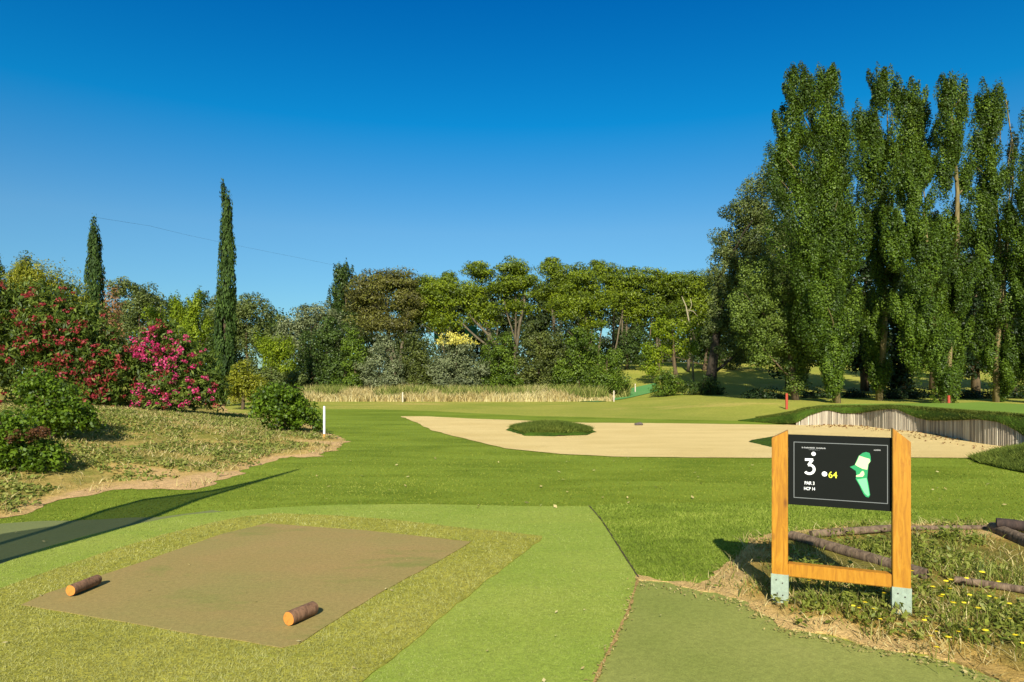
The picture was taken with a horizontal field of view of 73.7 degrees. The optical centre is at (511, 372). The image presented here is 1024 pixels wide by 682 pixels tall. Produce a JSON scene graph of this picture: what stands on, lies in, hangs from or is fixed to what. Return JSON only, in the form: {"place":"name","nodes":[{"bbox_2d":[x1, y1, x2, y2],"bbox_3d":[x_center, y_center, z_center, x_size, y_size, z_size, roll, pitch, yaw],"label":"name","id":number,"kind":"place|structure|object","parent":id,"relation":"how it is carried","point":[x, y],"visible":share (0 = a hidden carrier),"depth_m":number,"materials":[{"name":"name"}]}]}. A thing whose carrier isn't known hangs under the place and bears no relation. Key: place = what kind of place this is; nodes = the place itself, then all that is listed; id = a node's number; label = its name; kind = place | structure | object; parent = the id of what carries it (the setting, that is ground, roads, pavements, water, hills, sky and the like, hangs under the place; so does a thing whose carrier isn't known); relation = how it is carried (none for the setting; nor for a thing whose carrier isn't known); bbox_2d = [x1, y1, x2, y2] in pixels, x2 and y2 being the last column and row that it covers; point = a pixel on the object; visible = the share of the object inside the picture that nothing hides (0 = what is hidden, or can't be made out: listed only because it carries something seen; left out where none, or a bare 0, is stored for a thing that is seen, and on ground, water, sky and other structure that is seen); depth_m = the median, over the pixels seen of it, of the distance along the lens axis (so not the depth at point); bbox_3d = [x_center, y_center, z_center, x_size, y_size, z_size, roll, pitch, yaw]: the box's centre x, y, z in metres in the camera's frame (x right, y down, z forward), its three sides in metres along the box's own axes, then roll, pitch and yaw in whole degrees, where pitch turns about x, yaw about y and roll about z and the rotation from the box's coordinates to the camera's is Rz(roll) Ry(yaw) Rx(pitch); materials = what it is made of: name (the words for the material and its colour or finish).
{"place":"outdoors","nodes":[
{"label":"outdoors","id":0,"kind":"place"},
{"bbox_2d":[0,510,223,563],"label":"grey path","id":1,"kind":"structure","parent":0,"point":[18,539],"depth_m":6.85,"materials":[{"name":"asphalt"}]},
{"bbox_2d":[229,382,615,401],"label":"dry grass","id":2,"kind":"structure","parent":0,"point":[359,394],"depth_m":38.18,"materials":[{"name":"plant"}]},
{"bbox_2d":[301,381,638,398],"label":"green grass","id":3,"kind":"structure","parent":0,"point":[589,392],"depth_m":39.45,"materials":[{"name":"plant"}]},
{"bbox_2d":[0,363,1023,681],"bbox_3d":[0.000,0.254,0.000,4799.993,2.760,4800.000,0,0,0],"label":"ground","id":4,"kind":"structure","parent":0,"point":[736,383],"depth_m":32.67,"materials":[{"name":"green plant"}]},
{"bbox_2d":[81,213,106,358],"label":"cypress tree","id":5,"kind":"object","parent":4,"relation":"on","point":[94,275],"visible":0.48,"depth_m":36.78,"materials":[{"name":"green plant"}]},
{"bbox_2d":[104,276,171,346],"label":"broadleaf tree","id":6,"kind":"object","parent":4,"relation":"on","point":[140,295],"visible":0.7,"depth_m":54.59,"materials":[{"name":"green plant"}]},
{"bbox_2d":[139,302,169,368],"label":"sapling","id":7,"kind":"object","parent":4,"relation":"on","point":[151,314],"visible":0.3,"depth_m":42.72,"materials":[{"name":"green plant"}]},
{"bbox_2d":[0,395,350,517],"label":"weedy mound","id":8,"kind":"object","parent":4,"relation":"on","point":[166,482],"visible":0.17,"depth_m":10.83,"materials":[{"name":"soil"}]},
{"bbox_2d":[0,407,72,473],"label":"leafy bush","id":9,"kind":"object","parent":8,"relation":"on","point":[16,434],"visible":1,"depth_m":9.78,"materials":[{"name":"green plant"}]},
{"bbox_2d":[1,253,92,316],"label":"broadleaf tree","id":10,"kind":"object","parent":8,"relation":"on","point":[16,277],"visible":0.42,"depth_m":25.69,"materials":[{"name":"green plant"}]},
{"bbox_2d":[8,365,105,437],"bbox_3d":[-8.192,0.596,12.195,1.629,1.479,1.289,0,0,37],"label":"leafy bush","id":11,"kind":"object","parent":8,"relation":"on","point":[59,416],"visible":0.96,"depth_m":12.05,"materials":[{"name":"green plant"}]},
{"bbox_2d":[0,275,138,407],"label":"oleander bush","id":12,"kind":"object","parent":8,"relation":"on","point":[41,335],"visible":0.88,"depth_m":19.57,"materials":[{"name":"green plant"}]},
{"bbox_2d":[98,278,128,358],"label":"broadleaf tree","id":13,"kind":"object","parent":8,"relation":"on","point":[114,306],"visible":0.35,"depth_m":23.93,"materials":[{"name":"green plant"}]},
{"bbox_2d":[0,398,337,511],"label":"ground weeds","id":14,"kind":"object","parent":8,"relation":"on","point":[183,463],"visible":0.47,"depth_m":13.11,"materials":[{"name":"green plant"}]},
{"bbox_2d":[0,400,344,514],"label":"dry tufts","id":15,"kind":"object","parent":8,"relation":"on","point":[179,441],"visible":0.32,"depth_m":13.30,"materials":[{"name":"plant"}]},
{"bbox_2d":[121,317,233,412],"bbox_3d":[-10.059,-0.171,20.421,3.315,3.042,2.051,0,0,0],"label":"oleander bush","id":16,"kind":"object","parent":8,"relation":"on","point":[150,378],"visible":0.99,"depth_m":20.14,"materials":[{"name":"pink plant"}]},
{"bbox_2d":[247,380,325,431],"bbox_3d":[-5.737,0.888,17.095,1.724,1.515,1.408,0,0,27],"label":"round bush","id":17,"kind":"object","parent":8,"relation":"on","point":[282,406],"visible":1,"depth_m":16.91,"materials":[{"name":"green plant"}]},
{"bbox_2d":[168,290,189,391],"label":"sapling","id":18,"kind":"object","parent":4,"relation":"on","point":[177,312],"visible":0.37,"depth_m":41.66,"materials":[{"name":"green plant"}]},
{"bbox_2d":[166,290,214,357],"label":"broadleaf tree","id":19,"kind":"object","parent":4,"relation":"on","point":[211,339],"visible":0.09,"depth_m":61.66,"materials":[{"name":"green plant"}]},
{"bbox_2d":[182,288,213,398],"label":"sapling","id":20,"kind":"object","parent":4,"relation":"on","point":[193,324],"visible":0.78,"depth_m":39.78,"materials":[{"name":"green plant"}]},
{"bbox_2d":[211,178,237,405],"bbox_3d":[-13.862,-3.872,33.011,1.317,11.214,1.310,0,0,0],"label":"cypress tree","id":21,"kind":"object","parent":4,"relation":"on","point":[225,329],"visible":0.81,"depth_m":32.77,"materials":[{"name":"green plant"}]},
{"bbox_2d":[203,292,287,377],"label":"broadleaf tree","id":22,"kind":"object","parent":4,"relation":"on","point":[246,309],"visible":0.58,"depth_m":59.43,"materials":[{"name":"green plant"}]},
{"bbox_2d":[221,359,269,408],"bbox_3d":[-11.850,0.556,30.066,2.317,2.356,1.425,0,0,-22],"label":"round shrub","id":23,"kind":"object","parent":4,"relation":"on","point":[243,384],"visible":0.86,"depth_m":29.85,"materials":[{"name":"green plant"}]},
{"bbox_2d":[239,353,308,387],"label":"round shrub","id":24,"kind":"object","parent":4,"relation":"on","point":[272,376],"visible":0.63,"depth_m":41.24,"materials":[{"name":"green plant"}]},
{"bbox_2d":[252,330,302,386],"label":"round shrub","id":25,"kind":"object","parent":4,"relation":"on","point":[276,350],"visible":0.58,"depth_m":42.72,"materials":[{"name":"green plant"}]},
{"bbox_2d":[267,300,358,363],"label":"broadleaf tree","id":26,"kind":"object","parent":4,"relation":"on","point":[302,323],"visible":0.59,"depth_m":57.60,"materials":[{"name":"green plant"}]},
{"bbox_2d":[0,504,635,681],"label":"tee turf","id":27,"kind":"structure","parent":4,"relation":"on","point":[561,522],"depth_m":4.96,"materials":[{"name":"green plant"}]},
{"bbox_2d":[0,513,541,681],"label":"tee apron","id":28,"kind":"object","parent":27,"relation":"on","point":[400,586],"visible":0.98,"depth_m":4.21,"materials":[{"name":"green plant"}]},
{"bbox_2d":[21,523,470,647],"bbox_3d":[-1.956,1.577,5.575,2.427,0.004,2.709,0,0,20],"label":"tee mat","id":29,"kind":"object","parent":28,"relation":"on","point":[253,584],"visible":0.97,"depth_m":5.16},
{"bbox_2d":[66,574,101,595],"bbox_3d":[-3.088,1.531,4.930,0.078,0.078,0.264,0,0,7],"label":"marker log","id":30,"kind":"object","parent":29,"relation":"on","point":[83,585],"visible":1,"depth_m":4.89,"materials":[{"name":"brown wood"}]},
{"bbox_2d":[283,601,318,625],"bbox_3d":[-1.341,1.530,4.349,0.090,0.090,0.227,0,0,26],"label":"marker log","id":31,"kind":"object","parent":29,"relation":"on","point":[300,613],"visible":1,"depth_m":4.30,"materials":[{"name":"brown wood"}]},
{"bbox_2d":[294,314,353,387],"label":"round shrub","id":32,"kind":"object","parent":4,"relation":"on","point":[320,367],"visible":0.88,"depth_m":44.50,"materials":[{"name":"green plant"}]},
{"bbox_2d":[326,258,363,378],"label":"poplar tree","id":33,"kind":"object","parent":4,"relation":"on","point":[343,274],"visible":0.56,"depth_m":61.46,"materials":[{"name":"green plant"}]},
{"bbox_2d":[328,327,368,388],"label":"round shrub","id":34,"kind":"object","parent":4,"relation":"on","point":[353,376],"visible":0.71,"depth_m":43.75,"materials":[{"name":"green plant"}]},
{"bbox_2d":[333,299,391,375],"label":"background pine","id":35,"kind":"object","parent":4,"relation":"on","point":[369,341],"visible":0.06,"depth_m":75.14,"materials":[{"name":"green plant"}]},
{"bbox_2d":[353,331,407,388],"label":"willow shrub","id":36,"kind":"object","parent":4,"relation":"on","point":[370,375],"visible":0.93,"depth_m":42.76,"materials":[{"name":"green plant"}]},
{"bbox_2d":[341,265,431,374],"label":"pine tree","id":37,"kind":"object","parent":4,"relation":"on","point":[365,304],"visible":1,"depth_m":56.20,"materials":[{"name":"green plant"}]},
{"bbox_2d":[374,288,432,380],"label":"background pine","id":38,"kind":"object","parent":4,"relation":"on","point":[416,329],"visible":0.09,"depth_m":77.06,"materials":[{"name":"green plant"}]},
{"bbox_2d":[394,332,435,387],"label":"round shrub","id":39,"kind":"object","parent":4,"relation":"on","point":[418,375],"visible":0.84,"depth_m":43.69,"materials":[{"name":"green plant"}]},
{"bbox_2d":[388,273,498,354],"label":"pine tree","id":40,"kind":"object","parent":4,"relation":"on","point":[441,294],"visible":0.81,"depth_m":57.27,"materials":[{"name":"green plant"}]},
{"bbox_2d":[423,297,484,380],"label":"background pine","id":41,"kind":"object","parent":4,"relation":"on","point":[480,333],"visible":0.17,"depth_m":73.76,"materials":[{"name":"green plant"}]},
{"bbox_2d":[424,330,490,387],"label":"flowering shrub","id":42,"kind":"object","parent":4,"relation":"on","point":[447,366],"visible":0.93,"depth_m":42.59,"materials":[{"name":"green plant"}]},
{"bbox_2d":[447,260,506,361],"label":"pine tree","id":43,"kind":"object","parent":4,"relation":"on","point":[481,311],"visible":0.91,"depth_m":58.03,"materials":[{"name":"green plant"}]},
{"bbox_2d":[471,277,527,372],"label":"background pine","id":44,"kind":"object","parent":4,"relation":"on","point":[504,327],"visible":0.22,"depth_m":76.74,"materials":[{"name":"green plant"}]},
{"bbox_2d":[475,332,524,387],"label":"round shrub","id":45,"kind":"object","parent":4,"relation":"on","point":[502,372],"visible":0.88,"depth_m":43.63,"materials":[{"name":"green plant"}]},
{"bbox_2d":[0,409,1023,523],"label":"fairway","id":46,"kind":"structure","parent":4,"relation":"on","point":[364,418],"depth_m":10.23,"materials":[{"name":"green plant"}]},
{"bbox_2d":[0,421,1023,523],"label":"fairway grass","id":47,"kind":"structure","parent":46,"relation":"on","point":[200,490],"depth_m":9.41,"materials":[{"name":"green plant"}]},
{"bbox_2d":[401,416,1000,457],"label":"bunker sand","id":48,"kind":"structure","parent":46,"relation":"on","point":[667,440],"depth_m":16.51,"materials":[{"name":"beige sand"}]},
{"bbox_2d":[506,428,595,435],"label":"grass island","id":49,"kind":"structure","parent":48,"relation":"on","point":[547,433],"depth_m":17.29,"materials":[{"name":"green plant"}]},
{"bbox_2d":[591,501,922,582],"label":"rough grass","id":50,"kind":"structure","parent":46,"relation":"on","point":[703,536],"depth_m":6.97,"materials":[{"name":"green plant"}]},
{"bbox_2d":[486,255,543,387],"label":"pine tree","id":51,"kind":"object","parent":4,"relation":"on","point":[516,278],"visible":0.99,"depth_m":57.45,"materials":[{"name":"green plant"}]},
{"bbox_2d":[511,321,568,386],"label":"round shrub","id":52,"kind":"object","parent":4,"relation":"on","point":[546,344],"visible":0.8,"depth_m":44.71,"materials":[{"name":"green plant"}]},
{"bbox_2d":[512,281,569,374],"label":"background pine","id":53,"kind":"object","parent":4,"relation":"on","point":[542,319],"visible":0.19,"depth_m":74.53,"materials":[{"name":"green plant"}]},
{"bbox_2d":[531,257,587,353],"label":"pine tree","id":54,"kind":"object","parent":4,"relation":"on","point":[552,267],"visible":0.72,"depth_m":59.52,"materials":[{"name":"green plant"}]},
{"bbox_2d":[551,325,607,390],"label":"round shrub","id":55,"kind":"object","parent":4,"relation":"on","point":[578,367],"visible":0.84,"depth_m":43.11,"materials":[{"name":"green plant"}]},
{"bbox_2d":[545,261,617,364],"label":"pine tree","id":56,"kind":"object","parent":4,"relation":"on","point":[571,305],"visible":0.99,"depth_m":55.56,"materials":[{"name":"green plant"}]},
{"bbox_2d":[557,285,610,364],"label":"background pine","id":57,"kind":"object","parent":4,"relation":"on","point":[572,325],"visible":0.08,"depth_m":77.06,"materials":[{"name":"green plant"}]},
{"bbox_2d":[577,348,633,392],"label":"round shrub","id":58,"kind":"object","parent":4,"relation":"on","point":[609,376],"visible":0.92,"depth_m":40.75,"materials":[{"name":"green plant"}]},
{"bbox_2d":[587,259,642,349],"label":"pine tree","id":59,"kind":"object","parent":4,"relation":"on","point":[608,274],"visible":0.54,"depth_m":63.48,"materials":[{"name":"green plant"}]},
{"bbox_2d":[597,287,653,362],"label":"background pine","id":60,"kind":"object","parent":4,"relation":"on","point":[606,345],"visible":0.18,"depth_m":74.93,"materials":[{"name":"green plant"}]},
{"bbox_2d":[604,265,650,369],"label":"pine tree","id":61,"kind":"object","parent":4,"relation":"on","point":[627,293],"visible":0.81,"depth_m":58.54,"materials":[{"name":"green plant"}]},
{"bbox_2d":[632,266,680,369],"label":"pine tree","id":62,"kind":"object","parent":4,"relation":"on","point":[651,280],"visible":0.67,"depth_m":57.48,"materials":[{"name":"green plant"}]},
{"bbox_2d":[644,290,690,362],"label":"background pine","id":63,"kind":"object","parent":4,"relation":"on","point":[669,360],"visible":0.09,"depth_m":75.54,"materials":[{"name":"green plant"}]},
{"bbox_2d":[648,366,687,395],"bbox_3d":[8.834,0.528,38.882,2.401,1.850,1.581,0,0,0],"label":"round shrub","id":64,"kind":"object","parent":4,"relation":"on","point":[671,384],"visible":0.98,"depth_m":38.73,"materials":[{"name":"green plant"}]},
{"bbox_2d":[639,314,703,383],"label":"broadleaf tree","id":65,"kind":"object","parent":4,"relation":"on","point":[682,328],"visible":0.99,"depth_m":47.85,"materials":[{"name":"green plant"}]},
{"bbox_2d":[615,322,763,370],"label":"broadleaf tree","id":66,"kind":"object","parent":4,"relation":"on","point":[702,357],"visible":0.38,"depth_m":57.72,"materials":[{"name":"green plant"}]},
{"bbox_2d":[656,269,728,371],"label":"pine tree","id":67,"kind":"object","parent":4,"relation":"on","point":[687,286],"visible":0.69,"depth_m":56.02,"materials":[{"name":"green plant"}]},
{"bbox_2d":[678,374,728,394],"bbox_3d":[10.714,0.700,38.540,2.845,1.364,1.674,0,0,19],"label":"round shrub","id":68,"kind":"object","parent":4,"relation":"on","point":[701,389],"visible":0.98,"depth_m":38.33,"materials":[{"name":"green plant"}]},
{"bbox_2d":[700,162,818,393],"bbox_3d":[14.791,-5.439,39.951,7.549,13.614,4.664,0,0,0],"label":"broadleaf tree","id":69,"kind":"object","parent":4,"relation":"on","point":[747,244],"visible":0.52,"depth_m":39.59,"materials":[{"name":"green plant"}]},
{"bbox_2d":[740,386,789,398],"bbox_3d":[12.323,0.994,33.303,2.499,0.771,2.058,0,0,0],"label":"undergrowth shrub","id":70,"kind":"object","parent":4,"relation":"on","point":[772,394],"visible":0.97,"depth_m":33.16,"materials":[{"name":"green plant"}]},
{"bbox_2d":[725,253,818,399],"bbox_3d":[12.141,-2.089,31.595,4.623,6.992,2.714,0,0,0],"label":"willow tree","id":71,"kind":"object","parent":4,"relation":"on","point":[746,312],"visible":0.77,"depth_m":31.26,"materials":[{"name":"green plant"}]},
{"bbox_2d":[761,60,872,402],"bbox_3d":[13.057,-6.019,29.695,4.537,14.912,3.103,0,0,0],"label":"poplar tree","id":72,"kind":"object","parent":4,"relation":"on","point":[824,244],"visible":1,"depth_m":29.09,"materials":[{"name":"green plant"}]},
{"bbox_2d":[635,515,1023,681],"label":"weedy bed","id":73,"kind":"object","parent":4,"relation":"on","point":[990,669],"visible":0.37,"depth_m":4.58,"materials":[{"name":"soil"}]},
{"bbox_2d":[771,428,911,614],"bbox_3d":[2.178,1.079,4.553,0.838,1.443,0.115,0,0,23],"label":"hole sign","id":74,"kind":"object","parent":73,"relation":"on","point":[863,473],"visible":0.94,"depth_m":4.53,"materials":[{"name":"brown wood"}]},
{"bbox_2d":[808,525,890,536],"bbox_3d":[3.247,1.508,6.521,0.929,0.074,0.071,0,0,-15],"label":"timber edging","id":75,"kind":"object","parent":73,"relation":"on","point":[869,529],"visible":0.81,"depth_m":6.50,"materials":[{"name":"brown wood"}]},
{"bbox_2d":[684,515,1023,681],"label":"bed straw","id":76,"kind":"object","parent":73,"relation":"on","point":[893,625],"visible":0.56,"depth_m":4.60,"materials":[{"name":"beige plant"}]},
{"bbox_2d":[788,531,928,578],"bbox_3d":[2.849,1.508,5.736,0.093,0.096,1.341,0,0,-22],"label":"timber edging","id":77,"kind":"object","parent":73,"relation":"on","point":[856,553],"visible":0.81,"depth_m":5.72,"materials":[{"name":"brown wood"}]},
{"bbox_2d":[911,525,986,529],"bbox_3d":[4.266,1.524,6.722,1.026,0.051,0.052,0,0,-1],"label":"timber edging","id":78,"kind":"object","parent":73,"relation":"on","point":[963,527],"visible":0.49,"depth_m":6.71,"materials":[{"name":"brown wood"}]},
{"bbox_2d":[954,576,1023,592],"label":"timber edging","id":79,"kind":"object","parent":73,"relation":"on","point":[1004,586],"visible":0.9,"depth_m":4.83,"materials":[{"name":"brown wood"}]},
{"bbox_2d":[987,522,1023,546],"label":"timber edging","id":80,"kind":"object","parent":73,"relation":"on","point":[1015,536],"visible":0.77,"depth_m":6.28,"materials":[{"name":"brown wood"}]},
{"bbox_2d":[996,518,1023,531],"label":"dark log","id":81,"kind":"object","parent":80,"relation":"on","point":[1017,525],"visible":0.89,"depth_m":6.40,"materials":[{"name":"brown wood"}]},
{"bbox_2d":[841,226,878,390],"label":"shaded tree","id":82,"kind":"object","parent":4,"relation":"on","point":[858,362],"visible":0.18,"depth_m":42.76,"materials":[{"name":"green plant"}]},
{"bbox_2d":[850,61,938,400],"bbox_3d":[17.288,-6.270,30.811,3.801,15.325,2.082,0,0,0],"label":"poplar tree","id":83,"kind":"object","parent":4,"relation":"on","point":[879,154],"visible":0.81,"depth_m":30.69,"materials":[{"name":"green plant"}]},
{"bbox_2d":[864,259,925,392],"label":"shaded tree","id":84,"kind":"object","parent":4,"relation":"on","point":[899,378],"visible":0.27,"depth_m":40.76,"materials":[{"name":"green plant"}]},
{"bbox_2d":[883,386,926,398],"bbox_3d":[18.822,1.001,33.152,2.510,0.767,1.800,0,0,0],"label":"undergrowth shrub","id":85,"kind":"object","parent":4,"relation":"on","point":[897,394],"visible":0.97,"depth_m":32.84,"materials":[{"name":"green plant"}]},
{"bbox_2d":[796,409,1023,445],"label":"retaining wall","id":86,"kind":"structure","parent":4,"relation":"on","point":[987,432],"depth_m":17.97,"materials":[{"name":"wood"}]},
{"bbox_2d":[809,402,1023,417],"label":"putting green","id":87,"kind":"object","parent":4,"relation":"on","point":[1006,407],"visible":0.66,"depth_m":19.38,"materials":[{"name":"green plant"}]},
{"bbox_2d":[877,137,966,402],"bbox_3d":[17.008,-4.169,28.480,3.402,11.324,2.168,0,0,0],"label":"poplar tree","id":88,"kind":"object","parent":4,"relation":"on","point":[916,316],"visible":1,"depth_m":28.18,"materials":[{"name":"green plant"}]},
{"bbox_2d":[927,70,983,402],"bbox_3d":[19.025,-5.880,29.547,2.143,14.624,2.459,0,0,0],"label":"poplar tree","id":89,"kind":"object","parent":4,"relation":"on","point":[959,282],"visible":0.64,"depth_m":29.27,"materials":[{"name":"green plant"}]},
{"bbox_2d":[956,384,992,398],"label":"undergrowth shrub","id":90,"kind":"object","parent":4,"relation":"on","point":[974,394],"visible":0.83,"depth_m":33.27,"materials":[{"name":"green plant"}]},
{"bbox_2d":[955,228,1017,391],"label":"shaded tree","id":91,"kind":"object","parent":4,"relation":"on","point":[973,368],"visible":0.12,"depth_m":41.58,"materials":[{"name":"green plant"}]},
{"bbox_2d":[962,76,1023,401],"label":"poplar tree","id":92,"kind":"object","parent":4,"relation":"on","point":[989,114],"visible":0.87,"depth_m":29.76,"materials":[{"name":"green plant"}]},
{"bbox_2d":[999,127,1020,338],"bbox_3d":[27.668,-6.229,37.955,1.197,15.279,1.030,0,0,0],"label":"poplar tree","id":93,"kind":"object","parent":4,"relation":"on","point":[1016,139],"visible":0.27,"depth_m":37.91,"materials":[{"name":"green plant"}]},
{"bbox_2d":[998,107,1023,398],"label":"poplar tree","id":94,"kind":"object","parent":4,"relation":"on","point":[1012,221],"visible":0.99,"depth_m":29.16,"materials":[{"name":"green plant"}]},
{"bbox_2d":[0,0,1023,373],"label":"sky","id":95,"kind":"structure","parent":0,"point":[431,137],"materials":[{"name":"blue"}]},
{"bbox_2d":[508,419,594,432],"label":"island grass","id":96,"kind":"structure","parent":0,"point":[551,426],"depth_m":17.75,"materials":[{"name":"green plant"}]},
{"bbox_2d":[597,580,1000,681],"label":"path","id":97,"kind":"structure","parent":0,"point":[682,637],"depth_m":3.88,"materials":[{"name":"plant"}]},
{"bbox_2d":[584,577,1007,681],"bbox_3d":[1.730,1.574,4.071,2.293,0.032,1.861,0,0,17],"label":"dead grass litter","id":98,"kind":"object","parent":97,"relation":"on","point":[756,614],"visible":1,"depth_m":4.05,"materials":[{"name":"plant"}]},
{"bbox_2d":[738,404,1023,435],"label":"grass bank","id":99,"kind":"structure","parent":0,"point":[790,417],"depth_m":18.38,"materials":[{"name":"green plant"}]},
{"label":"grass slope","id":100,"kind":"structure","parent":0,"visible":0},
{"bbox_2d":[967,441,1023,471],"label":"slope grass","id":101,"kind":"structure","parent":100,"relation":"on","point":[1007,456],"depth_m":11.98,"materials":[{"name":"green plant"}]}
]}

